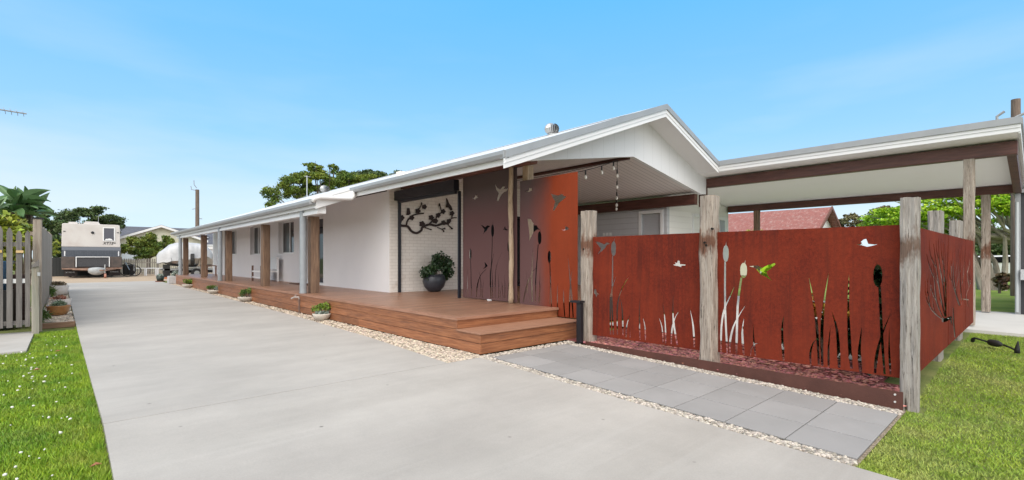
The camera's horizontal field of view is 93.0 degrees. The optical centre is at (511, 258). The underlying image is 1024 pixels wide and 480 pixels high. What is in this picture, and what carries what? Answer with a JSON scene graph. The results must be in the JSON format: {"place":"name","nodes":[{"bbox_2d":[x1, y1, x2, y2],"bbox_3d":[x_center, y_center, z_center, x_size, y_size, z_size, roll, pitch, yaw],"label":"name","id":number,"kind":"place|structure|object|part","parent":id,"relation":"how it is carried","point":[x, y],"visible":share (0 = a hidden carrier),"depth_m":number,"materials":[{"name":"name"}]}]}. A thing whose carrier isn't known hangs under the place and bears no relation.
{"place":"outdoors","nodes":[
{"label":"outdoors","id":0,"kind":"place"},
{"bbox_2d":[0,108,26,115],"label":"antenna","id":1,"kind":"object","parent":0,"point":[3,109],"visible":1,"depth_m":8.45,"materials":[{"name":"grey metal"}]},
{"bbox_2d":[0,331,33,354],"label":"gate path","id":2,"kind":"structure","parent":0,"point":[18,342],"depth_m":8.22,"materials":[{"name":"grey concrete"}]},
{"bbox_2d":[0,329,112,479],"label":"lush grass","id":3,"kind":"structure","parent":0,"point":[77,464],"depth_m":4.49,"materials":[{"name":"green plant"}]},
{"bbox_2d":[52,276,66,282],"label":"gravel yard","id":4,"kind":"structure","parent":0,"point":[59,278],"depth_m":33.69,"materials":[{"name":"beige gravel"}]},
{"bbox_2d":[32,209,67,261],"bbox_3d":[-38.092,-1.421,38.565,5.376,5.669,2.818,0,0,-43],"label":"dark tree","id":5,"kind":"object","parent":4,"relation":"on","point":[54,229],"visible":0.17,"depth_m":39.01,"materials":[{"name":"green plant"}]},
{"bbox_2d":[120,262,140,276],"bbox_3d":[-29.551,0.850,37.599,1.375,1.121,0.830,0,0,-43],"label":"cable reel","id":6,"kind":"object","parent":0,"point":[130,270],"visible":0.94,"depth_m":37.48,"materials":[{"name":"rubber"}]},
{"bbox_2d":[67,272,212,282],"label":"gravel yard","id":7,"kind":"structure","parent":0,"point":[108,278],"depth_m":33.64,"materials":[{"name":"beige gravel"}]},
{"bbox_2d":[52,257,118,275],"bbox_3d":[-33.987,0.675,38.335,4.700,1.450,0.050,0,0,-43],"label":"metal fence","id":8,"kind":"object","parent":7,"relation":"on","point":[57,270],"visible":0.07,"depth_m":37.47,"materials":[{"name":"grey metal"}]},
{"bbox_2d":[52,205,128,235],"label":"shade tree","id":9,"kind":"object","parent":7,"relation":"on","point":[90,214],"visible":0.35,"depth_m":44.87,"materials":[{"name":"green plant"}]},
{"bbox_2d":[61,215,121,277],"bbox_3d":[-31.456,-0.875,36.321,3.250,4.550,7.940,0,0,-43],"label":"caravan","id":10,"kind":"object","parent":7,"relation":"on","point":[93,248],"visible":1,"depth_m":34.62,"materials":[{"name":"painted metal"},{"name":"rubber"},{"name":"glass"}]},
{"bbox_2d":[103,227,114,241],"bbox_3d":[-29.393,-1.725,35.432,0.690,1.010,0.040,0,0,-43],"label":"window","id":11,"kind":"structure","parent":10,"relation":"in","point":[108,233],"depth_m":35.41,"materials":[{"name":"white glass"}]},
{"bbox_2d":[120,232,175,273],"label":"round bush","id":12,"kind":"object","parent":7,"relation":"on","point":[148,245],"visible":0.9,"depth_m":43.29,"materials":[{"name":"green plant"}]},
{"bbox_2d":[121,258,211,273],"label":"picket fence","id":13,"kind":"object","parent":7,"relation":"on","point":[143,262],"visible":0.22,"depth_m":40.86,"materials":[{"name":"white wood"}]},
{"bbox_2d":[156,242,212,276],"bbox_3d":[-23.353,0.129,34.800,3.400,2.512,2.681,0,0,-43],"label":"boat on trailer","id":14,"kind":"object","parent":7,"relation":"on","point":[168,255],"visible":0.69,"depth_m":34.09,"materials":[{"name":"plastic"}]},
{"bbox_2d":[207,265,216,275],"bbox_3d":[-15.820,0.649,25.517,0.460,0.538,0.400,0,0,-43],"label":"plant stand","id":15,"kind":"object","parent":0,"point":[215,269],"visible":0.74,"depth_m":25.49,"materials":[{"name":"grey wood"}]},
{"bbox_2d":[67,281,445,430],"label":"driveway","id":16,"kind":"structure","parent":0,"point":[149,348],"depth_m":7.29,"materials":[{"name":"concrete"}]},
{"bbox_2d":[155,274,164,281],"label":"planter","id":17,"kind":"object","parent":16,"relation":"on","point":[159,277],"visible":1,"depth_m":28.74,"materials":[{"name":"green"}]},
{"bbox_2d":[104,358,898,479],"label":"driveway","id":18,"kind":"structure","parent":0,"point":[477,419],"depth_m":3.93,"materials":[{"name":"concrete"}]},
{"bbox_2d":[0,259,1023,479],"bbox_3d":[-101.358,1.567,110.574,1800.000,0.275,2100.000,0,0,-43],"label":"lawn","id":19,"kind":"structure","parent":0,"point":[929,370],"depth_m":5.23,"materials":[{"name":"green plant"}]},
{"bbox_2d":[0,195,12,214],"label":"banana palm","id":20,"kind":"object","parent":19,"relation":"on","point":[3,198],"visible":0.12,"depth_m":13.54,"materials":[{"name":"green plant"}]},
{"bbox_2d":[3,261,14,327],"bbox_3d":[-10.519,0.730,9.892,0.560,1.340,0.600,0,0,-43],"label":"wheelie bin","id":21,"kind":"object","parent":19,"relation":"on","point":[4,292],"visible":0.34,"depth_m":9.84,"materials":[{"name":"black plastic"}]},
{"bbox_2d":[0,210,32,270],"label":"garden shrub","id":22,"kind":"object","parent":19,"relation":"on","point":[8,220],"visible":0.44,"depth_m":11.24,"materials":[{"name":"green plant"}]},
{"bbox_2d":[13,274,24,320],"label":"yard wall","id":23,"kind":"structure","parent":19,"relation":"on","point":[23,296],"depth_m":10.51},
{"bbox_2d":[0,226,39,334],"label":"picket gate","id":24,"kind":"structure","parent":19,"relation":"on","point":[9,280],"depth_m":9.14,"materials":[{"name":"white wood"}]},
{"bbox_2d":[0,185,61,293],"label":"banana palm","id":25,"kind":"object","parent":19,"relation":"on","point":[28,205],"visible":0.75,"depth_m":14.65,"materials":[{"name":"green plant"}]},
{"bbox_2d":[2,336,72,479],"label":"clover flowers","id":26,"kind":"object","parent":19,"relation":"on","point":[20,452],"visible":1,"depth_m":4.69,"materials":[{"name":"white plant"}]},
{"bbox_2d":[32,239,61,255],"bbox_3d":[-22.497,-0.005,23.202,1.412,2.821,2.356,0,0,-1],"label":"fern bush","id":27,"kind":"object","parent":19,"relation":"on","point":[54,250],"visible":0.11,"depth_m":23.77,"materials":[{"name":"green plant"}]},
{"bbox_2d":[42,321,75,328],"bbox_3d":[-9.521,1.403,10.180,0.560,0.115,0.075,0,0,-43],"label":"timber edging","id":28,"kind":"object","parent":19,"relation":"on","point":[58,324],"visible":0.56,"depth_m":10.16,"materials":[{"name":"brown wood"}]},
{"bbox_2d":[34,350,101,466],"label":"fallen leaves","id":29,"kind":"object","parent":19,"relation":"on","point":[97,463],"visible":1,"depth_m":3.40,"materials":[{"name":"brown plant"}]},
{"bbox_2d":[73,325,112,479],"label":"edge grass","id":30,"kind":"structure","parent":19,"relation":"on","point":[103,473],"depth_m":4.16,"materials":[{"name":"green plant"}]},
{"bbox_2d":[59,225,212,271],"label":"neighbour house","id":31,"kind":"structure","parent":19,"relation":"on","point":[159,230],"depth_m":50.07,"materials":[{"name":"white paint"}]},
{"bbox_2d":[191,184,201,226],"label":"power pole","id":32,"kind":"object","parent":19,"relation":"on","point":[196,208],"visible":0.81,"depth_m":63.66,"materials":[{"name":"brown wood"}]},
{"bbox_2d":[204,290,424,342],"bbox_3d":[-10.303,1.420,17.293,0.740,0.001,28.580,0,0,-43],"label":"gravel strip","id":33,"kind":"object","parent":19,"relation":"on","point":[310,317],"visible":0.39,"depth_m":10.55,"materials":[{"name":"beige gravel"}]},
{"bbox_2d":[205,285,218,293],"bbox_3d":[-11.824,1.230,19.277,0.540,0.349,0.500,0,0,-43],"label":"bowl planter","id":34,"kind":"object","parent":33,"relation":"on","point":[214,290],"visible":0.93,"depth_m":19.20,"materials":[{"name":"stone"}]},
{"bbox_2d":[237,287,251,301],"bbox_3d":[-8.635,1.180,15.825,0.536,0.450,0.520,0,0,-43],"label":"bowl planter","id":35,"kind":"object","parent":33,"relation":"on","point":[243,298],"visible":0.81,"depth_m":15.73,"materials":[{"name":"stone"}]},
{"bbox_2d":[173,284,483,362],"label":"river pebbles","id":36,"kind":"object","parent":33,"relation":"on","point":[442,353],"visible":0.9,"depth_m":8.26,"materials":[{"name":"beige gravel"}]},
{"bbox_2d":[167,270,178,283],"bbox_3d":[-18.634,1.030,26.736,0.500,0.740,0.501,0,0,-43],"label":"planter","id":37,"kind":"object","parent":36,"relation":"on","point":[171,279],"visible":0.93,"depth_m":26.56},
{"bbox_2d":[182,279,192,287],"bbox_3d":[-15.462,1.187,23.267,0.612,0.436,0.600,0,0,-43],"label":"bowl planter","id":38,"kind":"object","parent":36,"relation":"on","point":[188,282],"visible":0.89,"depth_m":23.17,"materials":[{"name":"ceramic"}]},
{"bbox_2d":[291,295,299,312],"bbox_3d":[-5.551,1.168,12.445,0.222,0.464,0.112,0,0,-19],"label":"garden tap","id":39,"kind":"object","parent":36,"relation":"on","point":[295,296],"visible":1,"depth_m":12.44,"materials":[{"name":"brown"}]},
{"bbox_2d":[311,302,330,320],"bbox_3d":[-4.283,1.193,11.046,0.528,0.424,0.425,0,0,-43],"label":"bowl planter","id":40,"kind":"object","parent":36,"relation":"on","point":[320,315],"visible":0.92,"depth_m":10.95,"materials":[{"name":"stone"}]},
{"bbox_2d":[259,161,379,207],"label":"roof tree","id":41,"kind":"object","parent":19,"relation":"on","point":[341,179],"visible":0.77,"depth_m":43.81,"materials":[{"name":"green plant"}]},
{"bbox_2d":[351,169,401,179],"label":"tree","id":42,"kind":"object","parent":19,"relation":"on","point":[376,172],"visible":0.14,"depth_m":55.18,"materials":[{"name":"green plant"}]},
{"bbox_2d":[175,274,621,354],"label":"timber deck","id":43,"kind":"structure","parent":19,"relation":"on","point":[448,318],"depth_m":9.05,"materials":[{"name":"brown wood"}]},
{"bbox_2d":[252,257,278,281],"bbox_3d":[-9.878,0.443,19.433,0.660,0.950,1.260,0,0,-43],"label":"deck chair","id":44,"kind":"object","parent":43,"relation":"on","point":[274,263],"visible":0.62,"depth_m":19.25,"materials":[{"name":"white"}]},
{"bbox_2d":[419,251,454,291],"bbox_3d":[-2.080,0.353,13.355,1.121,1.130,0.630,0,0,-43],"label":"potted plant","id":45,"kind":"object","parent":43,"relation":"on","point":[433,281],"visible":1,"depth_m":13.18,"materials":[{"name":"green plant"}]},
{"bbox_2d":[170,104,719,303],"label":"house","id":46,"kind":"structure","parent":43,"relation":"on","point":[345,237],"depth_m":13.51,"materials":[{"name":"paint"}]},
{"bbox_2d":[232,230,235,254],"bbox_3d":[-14.524,-0.805,25.382,0.230,1.310,1.790,0,0,-43],"label":"window","id":47,"kind":"structure","parent":46,"relation":"in","point":[233,232],"depth_m":25.62,"materials":[{"name":"white"}]},
{"bbox_2d":[254,226,259,254],"bbox_3d":[-11.706,-0.795,22.309,0.230,1.330,1.570,0,0,-43],"label":"window","id":48,"kind":"structure","parent":46,"relation":"in","point":[256,229],"depth_m":22.53,"materials":[{"name":"white glass"}]},
{"bbox_2d":[282,221,293,253],"bbox_3d":[-8.817,-0.805,19.157,0.230,1.310,1.860,0,0,-43],"label":"window","id":49,"kind":"structure","parent":46,"relation":"in","point":[287,227],"depth_m":19.38,"materials":[{"name":"white glass"}]},
{"bbox_2d":[307,217,323,285],"bbox_3d":[-6.824,-0.240,16.975,0.200,2.320,1.750,0,0,-43],"label":"sliding door","id":50,"kind":"structure","parent":46,"relation":"in","point":[321,218],"depth_m":16.76,"materials":[{"name":"white glass"}]},
{"bbox_2d":[394,179,460,297],"bbox_3d":[-2.198,-0.441,12.165,0.200,2.718,2.815,0,0,-43],"label":"roller blind","id":51,"kind":"object","parent":46,"relation":"attached to","point":[443,188],"visible":1,"depth_m":11.81,"materials":[{"name":"black"}]},
{"bbox_2d":[401,198,456,233],"bbox_3d":[-2.338,-1.201,13.675,1.922,1.082,0.012,0,0,-43],"label":"wall art","id":52,"kind":"object","parent":46,"relation":"attached to","point":[431,217],"depth_m":13.70,"materials":[{"name":"metal"}]},
{"bbox_2d":[470,216,550,287],"bbox_3d":[0.008,-0.230,15.974,3.600,2.300,0.100,0,0,-43],"label":"sliding door","id":53,"kind":"structure","parent":46,"relation":"in","point":[535,227],"depth_m":16.22,"materials":[{"name":"black glass"}]},
{"bbox_2d":[517,160,618,210],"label":"festoon lights","id":54,"kind":"object","parent":46,"relation":"hanging from","point":[601,173],"visible":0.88,"depth_m":12.22,"materials":[{"name":"black"}]},
{"bbox_2d":[463,167,516,301],"bbox_3d":[-0.512,-0.477,10.546,0.006,2.755,1.820,0,0,-43],"label":"steel screen","id":55,"kind":"object","parent":43,"relation":"on","point":[485,208],"visible":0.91,"depth_m":10.54,"materials":[{"name":"brown metal"}]},
{"bbox_2d":[520,172,577,317],"bbox_3d":[0.670,-0.233,9.255,0.006,2.635,1.500,0,0,-43],"label":"steel screen","id":56,"kind":"object","parent":43,"relation":"on","point":[537,202],"visible":0.94,"depth_m":9.19,"materials":[{"name":"red metal"}]},
{"bbox_2d":[610,296,672,319],"bbox_3d":[3.270,1.160,12.120,4.000,0.480,0.350,0,0,-43],"label":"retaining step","id":57,"kind":"object","parent":19,"relation":"on","point":[611,304],"depth_m":11.07,"materials":[{"name":"brown"}]},
{"bbox_2d":[565,193,727,296],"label":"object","id":58,"kind":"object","parent":19,"relation":"on","point":[677,220],"visible":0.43,"depth_m":15.69,"materials":[{"name":"white"}]},
{"bbox_2d":[585,341,902,409],"bbox_3d":[2.591,1.458,6.454,0.018,0.185,4.105,0,0,-43],"label":"steel edging","id":59,"kind":"object","parent":19,"relation":"on","point":[880,397],"visible":0.96,"depth_m":5.70,"materials":[{"name":"brown metal"}]},
{"bbox_2d":[838,212,868,226],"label":"olive tree","id":60,"kind":"object","parent":19,"relation":"on","point":[846,219],"visible":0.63,"depth_m":41.90,"materials":[{"name":"green plant"}]},
{"bbox_2d":[724,296,1023,336],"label":"carport slab","id":61,"kind":"structure","parent":19,"relation":"on","point":[1003,323],"depth_m":10.45,"materials":[{"name":"grey concrete"}]},
{"bbox_2d":[557,116,1023,325],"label":"carport","id":62,"kind":"object","parent":61,"relation":"on","point":[984,160],"visible":0.62,"depth_m":12.12,"materials":[{"name":"white paint"}]},
{"bbox_2d":[848,270,949,377],"bbox_3d":[6.478,0.711,7.886,5.765,2.102,0.987,0,0,-43],"label":"court hedge","id":63,"kind":"object","parent":19,"relation":"on","point":[878,284],"visible":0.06,"depth_m":6.06,"materials":[{"name":"black plant"}]},
{"bbox_2d":[899,197,920,412],"bbox_3d":[4.107,0.487,5.011,0.184,2.226,0.167,0,0,-43],"label":"sleeper post","id":64,"kind":"object","parent":19,"relation":"on","point":[910,251],"visible":0.98,"depth_m":4.95,"materials":[{"name":"grey wood"}]},
{"bbox_2d":[920,228,947,370],"bbox_3d":[5.184,0.455,5.977,2.680,1.570,0.006,0,0,-43],"label":"steel screen","id":65,"kind":"object","parent":64,"relation":"attached to","point":[933,335],"visible":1,"depth_m":5.91,"materials":[{"name":"red metal"}]},
{"bbox_2d":[927,210,943,361],"bbox_3d":[6.190,0.416,7.097,0.374,2.209,0.167,0,0,-43],"label":"sleeper post","id":66,"kind":"object","parent":19,"relation":"on","point":[935,221],"visible":0.25,"depth_m":6.98,"materials":[{"name":"grey wood"}]},
{"bbox_2d":[948,235,964,344],"bbox_3d":[7.023,0.455,7.663,2.190,1.570,0.006,0,0,-43],"label":"steel screen","id":67,"kind":"object","parent":66,"relation":"attached to","point":[956,248],"visible":1,"depth_m":7.57,"materials":[{"name":"red metal"}]},
{"bbox_2d":[949,220,962,340],"bbox_3d":[8.025,0.421,8.781,0.475,2.198,0.162,0,0,-43],"label":"sleeper post","id":68,"kind":"object","parent":19,"relation":"on","point":[955,228],"visible":0.2,"depth_m":8.63,"materials":[{"name":"grey wood"}]},
{"bbox_2d":[965,239,972,328],"bbox_3d":[8.413,0.455,8.937,1.420,1.570,0.006,0,0,-43],"label":"steel screen","id":69,"kind":"object","parent":68,"relation":"attached to","point":[969,287],"visible":1,"depth_m":8.84,"materials":[{"name":"red metal"}]},
{"bbox_2d":[971,337,1019,353],"bbox_3d":[7.747,1.351,7.812,0.110,0.184,0.950,0,0,10],"label":"standpipe fitting","id":70,"kind":"object","parent":19,"relation":"on","point":[996,343],"visible":1,"depth_m":7.71,"materials":[{"name":"metal"}]},
{"bbox_2d":[0,0,1023,258],"label":"sky","id":71,"kind":"structure","parent":0,"point":[129,106],"materials":[{"name":"blue"}]},
{"bbox_2d":[493,344,897,459],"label":"paving","id":72,"kind":"structure","parent":0,"point":[849,430],"depth_m":5.17,"materials":[{"name":"grey"}]},
{"bbox_2d":[479,340,902,465],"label":"white pebbles","id":73,"kind":"object","parent":72,"relation":"on","point":[834,456],"visible":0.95,"depth_m":5.25,"materials":[{"name":"beige gravel"}]},
{"bbox_2d":[563,206,840,274],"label":"red roof house","id":74,"kind":"structure","parent":0,"point":[826,217],"depth_m":38.84,"materials":[{"name":"tile"}]},
{"bbox_2d":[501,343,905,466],"bbox_3d":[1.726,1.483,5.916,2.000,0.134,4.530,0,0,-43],"label":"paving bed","id":75,"kind":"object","parent":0,"point":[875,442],"visible":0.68,"depth_m":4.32,"materials":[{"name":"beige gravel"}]},
{"bbox_2d":[567,328,904,406],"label":"mulch ground","id":76,"kind":"structure","parent":0,"point":[830,373],"depth_m":6.57,"materials":[{"name":"brown wood"}]},
{"bbox_2d":[570,300,584,343],"bbox_3d":[1.088,1.058,8.085,0.130,0.705,0.210,0,0,-43],"label":"bollard light","id":77,"kind":"object","parent":76,"relation":"on","point":[579,321],"visible":1,"depth_m":8.02,"materials":[{"name":"black metal"}]},
{"bbox_2d":[580,210,596,341],"bbox_3d":[1.287,0.309,8.167,0.229,2.221,0.233,0,0,-43],"label":"sleeper post","id":78,"kind":"object","parent":76,"relation":"on","point":[588,225],"visible":0.84,"depth_m":8.08,"materials":[{"name":"grey wood"}]},
{"bbox_2d":[592,233,699,349],"bbox_3d":[2.010,0.463,7.357,0.006,1.625,2.030,0,0,-43],"label":"steel screen","id":79,"kind":"object","parent":78,"relation":"attached to","point":[652,274],"visible":0.99,"depth_m":7.29,"materials":[{"name":"red metal"}]},
{"bbox_2d":[699,195,719,362],"bbox_3d":[2.663,0.321,6.574,0.232,2.337,0.223,0,0,-43],"label":"sleeper post","id":80,"kind":"object","parent":76,"relation":"on","point":[709,229],"visible":0.97,"depth_m":6.50,"materials":[{"name":"grey wood"}]},
{"bbox_2d":[717,225,899,377],"bbox_3d":[3.395,0.455,5.846,0.006,1.610,2.070,0,0,-43],"label":"steel screen","id":81,"kind":"object","parent":80,"relation":"attached to","point":[800,258],"visible":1,"depth_m":5.70,"materials":[{"name":"red metal"}]},
{"bbox_2d":[742,312,890,362],"bbox_3d":[4.344,1.060,6.969,0.626,0.778,1.968,0,0,-43],"label":"planting","id":82,"kind":"object","parent":76,"relation":"on","point":[837,338],"visible":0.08,"depth_m":6.70,"materials":[{"name":"black plant"}]},
{"bbox_2d":[811,293,849,360],"bbox_3d":[4.227,0.956,6.761,0.583,0.921,1.106,0,0,-43],"label":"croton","id":83,"kind":"object","parent":76,"relation":"on","point":[821,339],"visible":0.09,"depth_m":6.70,"materials":[{"name":"black plant"}]},
{"bbox_2d":[847,244,881,367],"bbox_3d":[4.592,0.585,6.221,0.599,1.634,0.634,0,0,-43],"label":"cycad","id":84,"kind":"object","parent":76,"relation":"on","point":[877,268],"visible":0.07,"depth_m":6.07,"materials":[{"name":"black plant"}]},
{"bbox_2d":[610,309,890,364],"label":"courtyard floor","id":85,"kind":"structure","parent":0,"point":[736,323],"depth_m":9.64,"materials":[{"name":"grey concrete"}]},
{"bbox_2d":[757,263,828,295],"bbox_3d":[4.584,0.572,7.809,1.090,1.677,1.300,0,0,-43],"label":"leafy shrub","id":86,"kind":"object","parent":85,"relation":"on","point":[764,270],"visible":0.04,"depth_m":7.93,"materials":[{"name":"green plant"}]},
{"bbox_2d":[730,280,1014,312],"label":"park lawn","id":87,"kind":"structure","parent":0,"point":[1003,301],"depth_m":16.19,"materials":[{"name":"green plant"}]},
{"bbox_2d":[866,205,899,225],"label":"olive tree","id":88,"kind":"object","parent":87,"relation":"on","point":[880,207],"visible":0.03,"depth_m":40.32,"materials":[{"name":"green plant"}]},
{"bbox_2d":[855,194,1009,244],"bbox_3d":[22.289,-1.691,23.233,8.820,6.421,10.710,0,0,24],"label":"poinciana tree","id":89,"kind":"object","parent":87,"relation":"on","point":[1000,203],"visible":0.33,"depth_m":21.98,"materials":[{"name":"green plant"}]},
{"bbox_2d":[927,214,1007,290],"bbox_3d":[21.728,-0.293,21.440,1.460,3.651,5.534,0,0,-43],"label":"multi stem tree","id":90,"kind":"object","parent":87,"relation":"on","point":[995,268],"visible":0.2,"depth_m":21.62,"materials":[{"name":"grey plant"}]},
{"bbox_2d":[975,226,1009,255],"bbox_3d":[35.894,-0.703,37.442,4.768,4.427,4.994,0,0,22],"label":"hedge shrub","id":91,"kind":"object","parent":87,"relation":"on","point":[995,249],"visible":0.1,"depth_m":35.87,"materials":[{"name":"green plant"}]},
{"bbox_2d":[978,255,1009,272],"bbox_3d":[32.126,0.604,32.770,1.750,1.602,4.181,0,0,-43],"label":"parked car","id":92,"kind":"object","parent":87,"relation":"on","point":[998,258],"visible":0.05,"depth_m":31.76,"materials":[{"name":"white metal"}]},
{"bbox_3d":[31.738,0.110,31.942,0.020,0.420,2.600,0,0,-43],"label":"window","id":93,"kind":"part","parent":92,"relation":"part of","materials":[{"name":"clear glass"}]},
{"bbox_2d":[991,272,1009,293],"bbox_3d":[19.676,0.985,19.334,0.693,0.937,0.890,0,0,-8],"label":"reddish shrub","id":94,"kind":"object","parent":87,"relation":"on","point":[1001,279],"visible":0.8,"depth_m":19.30,"materials":[{"name":"brown plant"}]},
{"bbox_2d":[995,98,1023,295],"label":"power pole","id":95,"kind":"object","parent":87,"relation":"on","point":[1016,107],"visible":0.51,"depth_m":18.03,"materials":[{"name":"brown wood"}]},
{"bbox_2d":[1013,189,1023,314],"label":"charcoal shed","id":96,"kind":"structure","parent":87,"relation":"on","point":[1019,253],"depth_m":12.14,"materials":[{"name":"grey"}]},
{"bbox_2d":[855,332,1023,479],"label":"mown grass","id":97,"kind":"structure","parent":0,"point":[901,474],"depth_m":4.45,"materials":[{"name":"green plant"}]},
{"label":"garden bed","id":98,"kind":"structure","parent":0,"visible":0},
{"bbox_2d":[49,285,57,297],"bbox_3d":[-16.529,1.215,17.432,0.490,0.640,0.569,0,0,-43],"label":"strappy plant","id":99,"kind":"object","parent":98,"relation":"on","point":[52,290],"visible":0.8,"depth_m":17.40,"materials":[{"name":"green plant"}]},
{"bbox_2d":[42,294,74,322],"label":"river pebbles","id":100,"kind":"object","parent":98,"relation":"on","point":[68,316],"visible":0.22,"depth_m":11.51,"materials":[{"name":"beige gravel"}]},
{"bbox_2d":[30,217,51,330],"bbox_3d":[-14.442,0.226,15.118,0.200,2.409,15.406,0,0,-43],"label":"paling fence","id":101,"kind":"object","parent":100,"relation":"on","point":[42,243],"visible":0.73,"depth_m":12.43,"materials":[{"name":"wood"}]},
{"bbox_2d":[31,302,54,324],"bbox_3d":[-9.983,1.178,10.315,0.498,0.550,0.530,0,0,-43],"label":"strappy plant","id":102,"kind":"object","parent":100,"relation":"on","point":[44,314],"visible":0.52,"depth_m":10.33,"materials":[{"name":"green plant"}]},
{"bbox_2d":[45,299,70,315],"bbox_3d":[-11.159,1.190,11.951,0.480,0.420,0.480,0,0,-43],"label":"planter","id":103,"kind":"object","parent":100,"relation":"on","point":[60,307],"visible":0.99,"depth_m":11.86,"materials":[{"name":"ceramic"}]},
{"bbox_2d":[50,281,68,294],"bbox_3d":[-17.327,1.134,18.567,0.593,0.532,0.590,0,0,-43],"label":"planter","id":104,"kind":"object","parent":100,"relation":"on","point":[62,287],"visible":0.87,"depth_m":18.48,"materials":[{"name":"white stone"}]},
{"bbox_2d":[49,294,71,303],"bbox_3d":[-12.777,1.210,13.791,0.427,0.379,0.427,0,0,-4],"label":"planter","id":105,"kind":"object","parent":100,"relation":"on","point":[63,298],"visible":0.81,"depth_m":13.74,"materials":[{"name":"white concrete"}]}
]}

